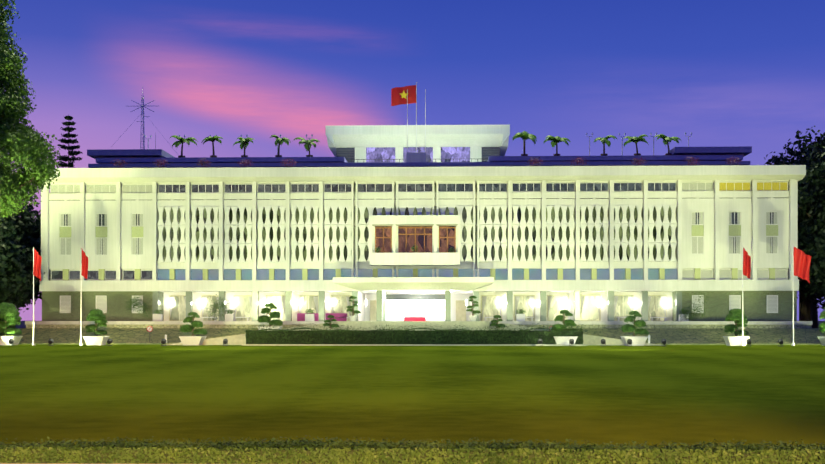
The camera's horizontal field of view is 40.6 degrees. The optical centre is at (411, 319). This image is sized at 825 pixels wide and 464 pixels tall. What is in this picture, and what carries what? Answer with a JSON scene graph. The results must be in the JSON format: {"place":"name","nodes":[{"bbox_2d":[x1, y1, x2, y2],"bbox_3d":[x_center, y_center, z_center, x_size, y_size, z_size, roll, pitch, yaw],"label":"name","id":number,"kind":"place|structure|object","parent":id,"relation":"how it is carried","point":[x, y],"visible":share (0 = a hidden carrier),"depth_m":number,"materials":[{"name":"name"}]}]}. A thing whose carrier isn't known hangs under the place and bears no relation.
{"place":"outdoors","nodes":[
{"label":"outdoors","id":0,"kind":"place"},
{"bbox_2d":[0,0,60,223],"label":"lit tree","id":1,"kind":"object","parent":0,"point":[23,145],"depth_m":102.21,"materials":[{"name":"green plant"}]},
{"bbox_2d":[58,116,81,167],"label":"conifer","id":2,"kind":"object","parent":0,"point":[72,159],"depth_m":151.92,"materials":[{"name":"plant"}]},
{"bbox_2d":[0,304,744,332],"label":"topiaries","id":3,"kind":"object","parent":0,"point":[272,322],"visible":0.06,"depth_m":106.84,"materials":[{"name":"plant"}]},
{"bbox_2d":[0,344,824,448],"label":"lawn ground","id":4,"kind":"structure","parent":0,"point":[655,395],"depth_m":37.04,"materials":[{"name":"green plant"}]},
{"bbox_2d":[0,215,16,275],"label":"tree foliage","id":5,"kind":"object","parent":4,"relation":"on","point":[7,229],"visible":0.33,"depth_m":116.90,"materials":[{"name":"green plant"}]},
{"bbox_2d":[1,178,41,327],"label":"dark tree crown","id":6,"kind":"object","parent":4,"relation":"on","point":[40,294],"depth_m":135.39},
{"bbox_2d":[6,199,40,251],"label":"tree foliage","id":7,"kind":"object","parent":4,"relation":"on","point":[37,215],"depth_m":125.59,"materials":[{"name":"green plant"}]},
{"bbox_2d":[0,210,49,319],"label":"tree foliage","id":8,"kind":"object","parent":4,"relation":"on","point":[37,245],"depth_m":124.17,"materials":[{"name":"green plant"}]},
{"bbox_2d":[8,339,782,345],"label":"floodlights","id":9,"kind":"object","parent":4,"relation":"on","point":[540,341],"visible":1,"depth_m":103.34,"materials":[{"name":"grey metal"}]},
{"bbox_2d":[0,328,824,344],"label":"embankment slope","id":10,"kind":"structure","parent":4,"relation":"on","point":[714,336],"depth_m":113.05,"materials":[{"name":"grey stone"}]},
{"bbox_2d":[0,245,824,335],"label":"topiary","id":11,"kind":"object","parent":10,"relation":"on","point":[12,311],"depth_m":106.75,"materials":[{"name":"green plant"}]},
{"bbox_2d":[26,324,810,327],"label":"platform rubble base","id":12,"kind":"object","parent":10,"relation":"on","point":[290,326],"visible":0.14,"depth_m":116.20,"materials":[{"name":"grey stone"}]},
{"bbox_2d":[25,321,812,324],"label":"ground floor platform","id":13,"kind":"structure","parent":12,"relation":"on","point":[505,322],"depth_m":115.28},
{"bbox_2d":[297,313,346,320],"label":"sofa","id":14,"kind":"object","parent":13,"relation":"on","point":[300,316],"visible":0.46,"depth_m":120.74,"materials":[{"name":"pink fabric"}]},
{"bbox_2d":[404,317,425,320],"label":"red carpet","id":15,"kind":"object","parent":13,"relation":"on","point":[414,318],"visible":1,"depth_m":116.65,"materials":[{"name":"red carpet"}]},
{"bbox_2d":[358,292,472,320],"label":"entrance hall","id":16,"kind":"structure","parent":13,"relation":"on","point":[364,298],"depth_m":129.67,"materials":[{"name":"white paint"}]},
{"bbox_2d":[386,300,444,319],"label":"entrance backlit screen","id":17,"kind":"object","parent":16,"relation":"attached to","point":[427,309],"visible":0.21,"depth_m":129.65,"materials":[{"name":"white"}]},
{"bbox_2d":[386,294,444,299],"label":"ceiling light","id":18,"kind":"object","parent":16,"relation":"attached to","point":[415,296],"visible":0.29,"depth_m":129.70,"materials":[{"name":"grey"}]},
{"bbox_2d":[124,292,708,320],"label":"wall shrubs","id":19,"kind":"object","parent":13,"relation":"on","point":[136,304],"depth_m":117.02,"materials":[{"name":"green plant"}]},
{"bbox_2d":[153,290,681,320],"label":"columns","id":20,"kind":"structure","parent":13,"relation":"on","point":[380,305],"depth_m":118.50,"materials":[{"name":"stone"}]},
{"bbox_2d":[169,295,666,320],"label":"loggia door frames","id":21,"kind":"structure","parent":13,"relation":"on","point":[460,310],"depth_m":122.65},
{"bbox_2d":[170,296,664,320],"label":"loggia glass doors","id":22,"kind":"structure","parent":21,"relation":"in","point":[589,310],"depth_m":121.95,"materials":[{"name":"glass"}]},
{"bbox_2d":[170,296,665,317],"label":"loggia door curtains","id":23,"kind":"object","parent":21,"relation":"attached to","point":[564,298],"visible":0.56,"depth_m":121.91,"materials":[{"name":"white fabric"}]},
{"bbox_2d":[42,291,796,320],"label":"wall","id":24,"kind":"structure","parent":13,"relation":"on","point":[754,305],"depth_m":119.72,"materials":[{"name":"grey stone"}]},
{"bbox_2d":[60,295,777,312],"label":"windows","id":25,"kind":"structure","parent":24,"relation":"attached to","point":[69,311],"depth_m":117.89,"materials":[{"name":"white glass"}]},
{"bbox_2d":[39,165,805,291],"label":"building facade","id":26,"kind":"structure","parent":13,"relation":"on","point":[716,206],"depth_m":118.29,"materials":[{"name":"white paint"}]},
{"bbox_2d":[49,198,669,200],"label":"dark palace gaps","id":27,"kind":"object","parent":26,"relation":"attached to","point":[364,199],"depth_m":119.23,"materials":[{"name":"grey"}]},
{"bbox_2d":[52,183,773,278],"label":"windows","id":28,"kind":"structure","parent":26,"relation":"attached to","point":[594,187],"depth_m":119.19,"materials":[{"name":"grey glass"}]},
{"bbox_2d":[51,183,786,277],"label":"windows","id":29,"kind":"structure","parent":28,"relation":"attached to","point":[141,189],"depth_m":118.22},
{"bbox_2d":[333,277,493,291],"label":"entrance canopy","id":30,"kind":"object","parent":26,"relation":"attached to","point":[415,284],"visible":0.93,"depth_m":110.78,"materials":[{"name":"paint"}]},
{"bbox_2d":[369,215,459,265],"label":"balcony","id":31,"kind":"structure","parent":26,"relation":"attached to","point":[394,258],"depth_m":116.28,"materials":[{"name":"paint"}]},
{"bbox_2d":[375,227,455,252],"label":"balcony timber frames","id":32,"kind":"structure","parent":26,"relation":"attached to","point":[415,234],"depth_m":118.57,"materials":[{"name":"brown wood"}]},
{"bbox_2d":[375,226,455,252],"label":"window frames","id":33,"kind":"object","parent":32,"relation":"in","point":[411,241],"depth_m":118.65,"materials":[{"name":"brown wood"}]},
{"bbox_2d":[157,205,676,262],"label":"decorative screen","id":34,"kind":"object","parent":26,"relation":"attached to","point":[415,212],"visible":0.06,"depth_m":119.99,"materials":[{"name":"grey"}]},
{"bbox_2d":[158,269,676,279],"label":"windows","id":35,"kind":"structure","parent":26,"relation":"attached to","point":[500,274],"depth_m":119.73,"materials":[{"name":"blue glass"}]},
{"bbox_2d":[50,182,787,279],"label":"white window frames","id":36,"kind":"structure","parent":26,"relation":"attached to","point":[439,191],"depth_m":118.88,"materials":[{"name":"white paint"}]},
{"bbox_2d":[63,268,774,279],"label":"mezzanine piers","id":37,"kind":"structure","parent":26,"relation":"on","point":[697,273],"depth_m":118.72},
{"bbox_2d":[60,225,777,236],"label":"decor panels","id":38,"kind":"object","parent":26,"relation":"attached to","point":[734,230],"visible":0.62,"depth_m":118.03,"materials":[{"name":"paint"}]},
{"bbox_2d":[95,154,743,163],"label":"roof terrace recess","id":39,"kind":"object","parent":26,"relation":"on","point":[340,162],"visible":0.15,"depth_m":124.03,"materials":[{"name":"blue"}]},
{"bbox_2d":[87,146,751,167],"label":"roof terrace slabs","id":40,"kind":"structure","parent":39,"relation":"on","point":[673,159],"depth_m":122.89,"materials":[{"name":"paint"}]},
{"bbox_2d":[96,95,175,163],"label":"antenna","id":41,"kind":"object","parent":40,"relation":"on","point":[141,121],"visible":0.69,"depth_m":137.78,"materials":[{"name":"white paint"}]},
{"bbox_2d":[346,159,483,161],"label":"pavilion railing","id":42,"kind":"object","parent":40,"relation":"on","point":[399,159],"visible":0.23,"depth_m":128.61,"materials":[{"name":"grey metal"}]},
{"bbox_2d":[407,82,425,151],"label":"flagpoles","id":43,"kind":"object","parent":40,"relation":"on","point":[416,119],"visible":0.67,"depth_m":123.05,"materials":[{"name":"white metal"}]},
{"bbox_2d":[391,85,415,105],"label":"national flag","id":44,"kind":"object","parent":43,"relation":"attached to","point":[397,98],"visible":0.88,"depth_m":123.10,"materials":[{"name":"red fabric"}]},
{"bbox_2d":[400,91,408,98],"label":"star","id":45,"kind":"object","parent":44,"relation":"attached to","point":[404,94],"visible":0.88,"depth_m":123.02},
{"bbox_2d":[326,125,509,166],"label":"rooftop pavilion","id":46,"kind":"structure","parent":40,"relation":"on","point":[361,138],"depth_m":128.43,"materials":[{"name":"paint"}]},
{"bbox_2d":[366,147,469,161],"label":"window","id":47,"kind":"structure","parent":46,"relation":"in","point":[456,154],"depth_m":130.62,"materials":[{"name":"glass"}]},
{"bbox_2d":[336,147,499,162],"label":"pavilion louvres","id":48,"kind":"object","parent":40,"relation":"on","point":[349,153],"visible":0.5,"depth_m":130.57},
{"bbox_2d":[145,132,691,155],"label":"palm trees","id":49,"kind":"object","parent":40,"relation":"on","point":[523,141],"visible":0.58,"depth_m":125.51,"materials":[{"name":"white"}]},
{"bbox_2d":[178,153,671,157],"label":"palm trees","id":50,"kind":"object","parent":40,"relation":"on","point":[182,156],"visible":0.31,"depth_m":125.34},
{"bbox_2d":[719,182,786,190],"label":"windows","id":51,"kind":"structure","parent":26,"relation":"attached to","point":[746,186],"depth_m":117.99,"materials":[{"name":"yellow glass"}]},
{"bbox_2d":[200,317,667,320],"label":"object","id":52,"kind":"object","parent":13,"relation":"on","point":[665,318],"visible":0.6,"depth_m":120.21,"materials":[{"name":"stone"}]},
{"bbox_2d":[0,314,824,345],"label":"plant pots","id":53,"kind":"object","parent":4,"relation":"on","point":[636,340],"visible":0.92,"depth_m":106.22,"materials":[{"name":"white ceramic"}]},
{"bbox_2d":[0,435,824,463],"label":"grass","id":54,"kind":"structure","parent":4,"relation":"on","point":[507,447],"depth_m":18.82,"materials":[{"name":"green plant"}]},
{"bbox_2d":[32,245,794,345],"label":"flagpoles","id":55,"kind":"object","parent":4,"relation":"on","point":[742,343],"visible":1,"depth_m":106.18,"materials":[{"name":"white metal"}]},
{"bbox_2d":[33,248,41,280],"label":"flag","id":56,"kind":"object","parent":55,"relation":"on","point":[37,265],"visible":1,"depth_m":106.43,"materials":[{"name":"red fabric"}]},
{"bbox_2d":[81,248,87,278],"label":"flag","id":57,"kind":"object","parent":55,"relation":"on","point":[84,272],"visible":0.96,"depth_m":106.33,"materials":[{"name":"red fabric"}]},
{"bbox_2d":[743,247,750,278],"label":"flag","id":58,"kind":"object","parent":55,"relation":"attached to","point":[746,264],"visible":1,"depth_m":104.37,"materials":[{"name":"red fabric"}]},
{"bbox_2d":[793,247,810,282],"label":"flag","id":59,"kind":"object","parent":55,"relation":"attached to","point":[802,260],"visible":0.96,"depth_m":104.25,"materials":[{"name":"red fabric"}]},
{"bbox_2d":[245,323,583,343],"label":"hedge","id":60,"kind":"object","parent":4,"relation":"on","point":[523,331],"depth_m":105.51,"materials":[{"name":"green plant"}]},
{"bbox_2d":[242,344,586,345],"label":"hedge","id":61,"kind":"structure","parent":4,"relation":"on","point":[411,344],"depth_m":105.11,"materials":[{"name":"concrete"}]},
{"bbox_2d":[166,321,664,345],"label":"entrance ramps","id":62,"kind":"object","parent":4,"relation":"on","point":[239,339],"visible":0.25,"depth_m":110.10,"materials":[{"name":"concrete"}]},
{"bbox_2d":[764,142,824,320],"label":"tree","id":63,"kind":"object","parent":4,"relation":"on","point":[791,163],"depth_m":131.05,"materials":[{"name":"green plant"}]},
{"bbox_2d":[764,135,824,210],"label":"tree","id":64,"kind":"object","parent":4,"relation":"on","point":[790,151],"depth_m":137.71,"materials":[{"name":"plant"}]},
{"bbox_2d":[788,146,824,284],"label":"tree","id":65,"kind":"object","parent":4,"relation":"on","point":[803,181],"depth_m":121.85,"materials":[{"name":"plant"}]},
{"bbox_2d":[788,184,824,276],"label":"tree","id":66,"kind":"object","parent":4,"relation":"on","point":[812,205],"visible":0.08,"depth_m":124.58,"materials":[{"name":"green plant"}]},
{"bbox_2d":[794,125,824,241],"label":"tree","id":67,"kind":"object","parent":4,"relation":"on","point":[816,169],"depth_m":124.21,"materials":[{"name":"plant"}]},
{"bbox_2d":[802,237,824,306],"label":"tree","id":68,"kind":"object","parent":4,"relation":"on","point":[822,272],"visible":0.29,"depth_m":120.61,"materials":[{"name":"green plant"}]},
{"bbox_2d":[802,272,824,313],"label":"tree","id":69,"kind":"object","parent":4,"relation":"on","point":[812,295],"visible":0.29,"depth_m":125.76,"materials":[{"name":"green plant"}]},
{"bbox_2d":[0,0,824,320],"label":"sky","id":70,"kind":"structure","parent":0,"point":[726,73],"materials":[{"name":"blue"}]},
{"bbox_2d":[164,292,671,320],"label":"loggia wall","id":71,"kind":"structure","parent":0,"point":[262,302],"depth_m":122.04,"materials":[{"name":"white paint"}]},
{"bbox_2d":[16,321,824,327],"bbox_3d":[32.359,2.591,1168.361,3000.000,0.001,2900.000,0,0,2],"label":"bushes","id":72,"kind":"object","parent":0,"point":[22,325],"depth_m":595.77,"materials":[{"name":"purple"}]},
{"bbox_2d":[0,228,44,320],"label":"tree","id":73,"kind":"object","parent":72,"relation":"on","point":[15,280],"visible":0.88,"depth_m":115.91,"materials":[{"name":"green plant"}]},
{"bbox_2d":[3,202,49,327],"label":"tree","id":74,"kind":"object","parent":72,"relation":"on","point":[30,226],"depth_m":124.93,"materials":[{"name":"green plant"}]},
{"bbox_2d":[0,463,127,463],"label":"white kerb","id":75,"kind":"structure","parent":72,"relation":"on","point":[64,463],"depth_m":18.86,"materials":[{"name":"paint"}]},
{"bbox_2d":[798,201,824,296],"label":"tree","id":76,"kind":"object","parent":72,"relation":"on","point":[817,254],"visible":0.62,"depth_m":120.82,"materials":[{"name":"green plant"}]},
{"bbox_2d":[811,293,817,327],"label":"tree trunk","id":77,"kind":"object","parent":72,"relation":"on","point":[814,315],"depth_m":146.84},
{"bbox_2d":[788,182,816,320],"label":"tree","id":78,"kind":"object","parent":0,"point":[809,308],"depth_m":132.98,"materials":[{"name":"green plant"}]},
{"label":"roof membrane","id":79,"kind":"object","parent":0,"visible":0},
{"bbox_2d":[114,165,696,167],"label":"bougainvillea pots","id":80,"kind":"object","parent":79,"relation":"on","point":[289,166],"visible":0.31,"depth_m":119.23,"materials":[{"name":"brown"}]},
{"bbox_2d":[111,156,739,166],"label":"bougainvillea bushes","id":81,"kind":"object","parent":80,"relation":"on","point":[290,162],"visible":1,"depth_m":119.96,"materials":[{"name":"plant"}]}
]}

